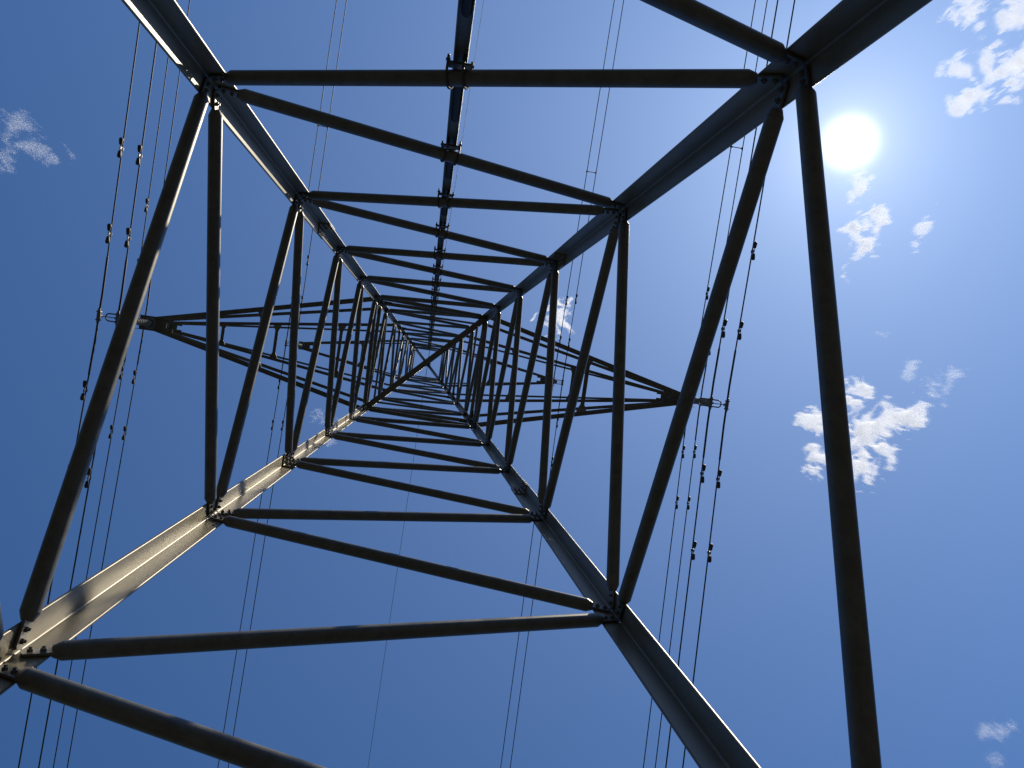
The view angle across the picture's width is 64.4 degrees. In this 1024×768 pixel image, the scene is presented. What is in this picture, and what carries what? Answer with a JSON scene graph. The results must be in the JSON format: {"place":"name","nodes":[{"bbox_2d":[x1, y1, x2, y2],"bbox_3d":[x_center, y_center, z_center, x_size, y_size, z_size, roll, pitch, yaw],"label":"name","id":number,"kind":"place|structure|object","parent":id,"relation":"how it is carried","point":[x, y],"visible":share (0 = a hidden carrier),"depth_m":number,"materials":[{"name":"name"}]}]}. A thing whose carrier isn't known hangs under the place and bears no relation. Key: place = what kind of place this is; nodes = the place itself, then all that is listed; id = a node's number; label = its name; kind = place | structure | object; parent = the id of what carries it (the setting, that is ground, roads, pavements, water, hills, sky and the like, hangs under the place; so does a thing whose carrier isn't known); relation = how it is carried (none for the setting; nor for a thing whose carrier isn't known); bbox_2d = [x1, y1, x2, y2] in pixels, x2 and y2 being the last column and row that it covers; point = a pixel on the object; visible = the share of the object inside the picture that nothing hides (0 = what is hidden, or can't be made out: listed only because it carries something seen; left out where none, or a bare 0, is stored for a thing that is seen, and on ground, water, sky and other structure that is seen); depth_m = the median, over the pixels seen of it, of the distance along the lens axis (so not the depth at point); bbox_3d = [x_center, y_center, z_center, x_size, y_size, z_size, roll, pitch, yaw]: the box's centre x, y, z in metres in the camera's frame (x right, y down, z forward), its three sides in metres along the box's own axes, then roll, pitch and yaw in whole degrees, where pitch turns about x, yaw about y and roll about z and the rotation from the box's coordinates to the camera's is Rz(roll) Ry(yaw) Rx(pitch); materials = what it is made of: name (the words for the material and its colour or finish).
{"place":"outdoors","nodes":[
{"label":"outdoors","id":0,"kind":"place"},
{"bbox_2d":[53,0,176,767],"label":"conductor","id":1,"kind":"object","parent":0,"point":[118,393],"visible":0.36,"depth_m":22.21,"materials":[{"name":"metal"}]},
{"bbox_2d":[108,425,112,438],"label":"vibration damper","id":2,"kind":"object","parent":1,"relation":"attached to","point":[110,434],"visible":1,"depth_m":22.12,"materials":[{"name":"metal"}]},
{"bbox_2d":[144,198,148,211],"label":"vibration damper","id":3,"kind":"object","parent":1,"relation":"attached to","point":[146,202],"visible":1,"depth_m":22.23,"materials":[{"name":"metal"}]},
{"bbox_2d":[0,0,1023,767],"label":"sky","id":4,"kind":"structure","parent":0,"point":[922,130],"materials":[{"name":"blue"}]},
{"bbox_2d":[665,0,777,767],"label":"conductor","id":5,"kind":"object","parent":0,"point":[713,382],"visible":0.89,"depth_m":16.65,"materials":[{"name":"metal"}]},
{"bbox_2d":[691,541,696,559],"bbox_3d":[3.694,3.391,16.568,0.080,0.176,0.384,8,-94,-6],"label":"vibration damper","id":6,"kind":"object","parent":5,"relation":"attached to","point":[693,550],"visible":1,"depth_m":16.50,"materials":[{"name":"metal"}]},
{"bbox_2d":[700,464,705,482],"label":"vibration damper","id":7,"kind":"object","parent":5,"relation":"attached to","point":[703,470],"visible":1,"depth_m":16.62,"materials":[{"name":"metal"}]},
{"bbox_2d":[721,319,726,337],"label":"vibration damper","id":8,"kind":"object","parent":5,"relation":"attached to","point":[723,328],"visible":1,"depth_m":16.66,"materials":[{"name":"metal"}]},
{"bbox_3d":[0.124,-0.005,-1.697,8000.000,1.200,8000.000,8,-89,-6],"label":"ground","id":9,"kind":"structure","parent":0,"visible":0},
{"bbox_2d":[0,0,931,767],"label":"lattice tower","id":10,"kind":"structure","parent":9,"relation":"on","point":[842,32],"depth_m":5.10,"materials":[{"name":"metal"}]},
{"bbox_2d":[95,308,154,328],"bbox_3d":[-7.840,-1.308,16.696,0.538,2.378,0.287,8,-89,-6],"label":"insulator string","id":11,"kind":"object","parent":10,"relation":"hanging from","point":[144,322],"visible":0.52,"depth_m":16.06,"materials":[{"name":"metal"}]},
{"bbox_2d":[18,22,139,767],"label":"conductor","id":12,"kind":"object","parent":11,"relation":"hanging from","point":[97,324],"visible":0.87,"depth_m":15.44,"materials":[{"name":"metal"}]},
{"bbox_2d":[80,380,87,399],"bbox_3d":[-8.100,0.123,15.407,0.080,0.176,0.384,8,-94,-6],"label":"vibration damper","id":13,"kind":"object","parent":12,"relation":"attached to","point":[82,396],"visible":1,"depth_m":15.34,"materials":[{"name":"metal"}]},
{"bbox_2d":[105,223,111,243],"bbox_3d":[-7.655,-2.853,15.451,0.080,0.176,0.384,8,-88,-6],"label":"vibration damper","id":14,"kind":"object","parent":12,"relation":"attached to","point":[109,226],"visible":1,"depth_m":15.38,"materials":[{"name":"metal"}]},
{"bbox_2d":[117,137,123,157],"bbox_3d":[-7.400,-4.464,15.385,0.080,0.176,0.384,8,-88,-6],"label":"vibration damper","id":15,"kind":"object","parent":12,"relation":"attached to","point":[120,148],"visible":1,"depth_m":15.31,"materials":[{"name":"metal"}]},
{"bbox_2d":[38,43,156,767],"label":"conductor","id":16,"kind":"object","parent":11,"relation":"hanging from","point":[123,282],"visible":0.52,"depth_m":15.41,"materials":[{"name":"metal"}]},
{"bbox_2d":[84,468,91,487],"bbox_3d":[-7.978,1.769,15.322,0.080,0.176,0.384,8,-94,-6],"label":"vibration damper","id":17,"kind":"object","parent":16,"relation":"attached to","point":[86,484],"visible":0.94,"depth_m":15.26,"materials":[{"name":"metal"}]},
{"bbox_2d":[124,228,130,247],"bbox_3d":[-7.314,-2.782,15.489,0.080,0.176,0.384,8,-88,-6],"label":"vibration damper","id":18,"kind":"object","parent":16,"relation":"attached to","point":[126,244],"visible":1,"depth_m":15.42,"materials":[{"name":"metal"}]},
{"bbox_2d":[135,145,141,164],"bbox_3d":[-7.067,-4.336,15.425,0.080,0.176,0.384,8,-88,-6],"label":"vibration damper","id":19,"kind":"object","parent":16,"relation":"attached to","point":[139,148],"visible":1,"depth_m":15.36,"materials":[{"name":"metal"}]},
{"bbox_2d":[284,339,304,348],"bbox_3d":[-8.229,-1.496,30.981,0.538,2.378,0.287,8,-89,-6],"label":"insulator string","id":20,"kind":"object","parent":10,"relation":"hanging from","point":[299,344],"visible":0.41,"depth_m":30.39,"materials":[{"name":"metal"}]},
{"bbox_2d":[217,0,336,767],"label":"conductor","id":21,"kind":"object","parent":20,"relation":"hanging from","point":[278,392],"visible":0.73,"depth_m":29.42,"materials":[{"name":"metal"}]},
{"bbox_2d":[228,0,346,767],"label":"conductor","id":22,"kind":"object","parent":20,"relation":"hanging from","point":[286,400],"visible":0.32,"depth_m":29.46,"materials":[{"name":"metal"}]},
{"bbox_2d":[553,378,563,385],"bbox_3d":[1.622,-0.106,32.032,0.538,2.378,0.287,8,-89,-6],"label":"insulator string","id":23,"kind":"object","parent":10,"relation":"hanging from","point":[555,381],"visible":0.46,"depth_m":30.90,"materials":[{"name":"metal"}]},
{"bbox_2d":[500,0,614,767],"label":"conductor","id":24,"kind":"object","parent":23,"relation":"hanging from","point":[552,388],"visible":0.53,"depth_m":30.43,"materials":[{"name":"metal"}]},
{"bbox_2d":[510,0,623,767],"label":"conductor","id":25,"kind":"object","parent":23,"relation":"hanging from","point":[561,386],"visible":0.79,"depth_m":30.50,"materials":[{"name":"metal"}]},
{"bbox_2d":[694,396,729,411],"bbox_3d":[4.158,0.385,17.975,0.538,2.378,0.287,8,-89,-6],"label":"insulator string","id":26,"kind":"object","parent":10,"relation":"hanging from","point":[707,402],"visible":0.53,"depth_m":17.33,"materials":[{"name":"metal"}]},
{"bbox_2d":[682,0,794,767],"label":"conductor","id":27,"kind":"object","parent":26,"relation":"hanging from","point":[725,413],"visible":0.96,"depth_m":16.73,"materials":[{"name":"metal"}]},
{"bbox_2d":[707,544,712,562],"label":"vibration damper","id":28,"kind":"object","parent":27,"relation":"attached to","point":[709,552],"visible":1,"depth_m":16.54,"materials":[{"name":"metal"}]},
{"bbox_2d":[716,470,721,487],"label":"vibration damper","id":29,"kind":"object","parent":27,"relation":"attached to","point":[717,478],"visible":1,"depth_m":16.65,"materials":[{"name":"metal"}]},
{"bbox_2d":[737,322,743,339],"bbox_3d":[4.701,-1.096,16.769,0.080,0.176,0.384,8,-88,-6],"label":"vibration damper","id":30,"kind":"object","parent":27,"relation":"attached to","point":[739,331],"visible":1,"depth_m":16.70,"materials":[{"name":"metal"}]},
{"bbox_2d":[751,242,756,259],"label":"vibration damper","id":31,"kind":"object","parent":27,"relation":"attached to","point":[753,251],"visible":1,"depth_m":16.63,"materials":[{"name":"metal"}]},
{"bbox_3d":[-10.455,-1.744,23.606,0.538,2.379,0.287,8,-89,-6],"label":"insulator string","id":32,"kind":"object","parent":10,"relation":"hanging from","visible":0},
{"bbox_2d":[67,0,189,767],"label":"conductor","id":33,"kind":"object","parent":32,"relation":"hanging from","point":[131,399],"visible":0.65,"depth_m":22.25,"materials":[{"name":"metal"}]},
{"bbox_2d":[122,426,126,439],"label":"vibration damper","id":34,"kind":"object","parent":33,"relation":"attached to","point":[124,430],"visible":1,"depth_m":22.17,"materials":[{"name":"metal"}]},
{"bbox_2d":[131,370,135,383],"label":"vibration damper","id":35,"kind":"object","parent":33,"relation":"attached to","point":[134,374],"visible":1,"depth_m":22.28,"materials":[{"name":"metal"}]},
{"bbox_3d":[5.305,0.480,25.286,0.538,2.379,0.287,8,-89,-6],"label":"insulator string","id":36,"kind":"object","parent":10,"relation":"hanging from","visible":0},
{"bbox_2d":[643,0,755,767],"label":"conductor","id":37,"kind":"object","parent":36,"relation":"hanging from","point":[685,429],"visible":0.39,"depth_m":23.87,"materials":[{"name":"metal"}]},
{"bbox_2d":[655,0,767,767],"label":"conductor","id":38,"kind":"object","parent":36,"relation":"hanging from","point":[698,419],"visible":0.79,"depth_m":23.90,"materials":[{"name":"metal"}]},
{"bbox_2d":[687,497,690,509],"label":"vibration damper","id":39,"kind":"object","parent":38,"relation":"attached to","point":[688,506],"visible":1,"depth_m":23.85,"materials":[{"name":"metal"}]},
{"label":"ground wire clamp","id":40,"kind":"object","parent":10,"relation":"attached to","visible":0},
{"bbox_2d":[368,0,483,764],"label":"ground wire","id":41,"kind":"object","parent":40,"relation":"hanging from","point":[421,404],"visible":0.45,"depth_m":40.40,"materials":[{"name":"metal"}]}
]}

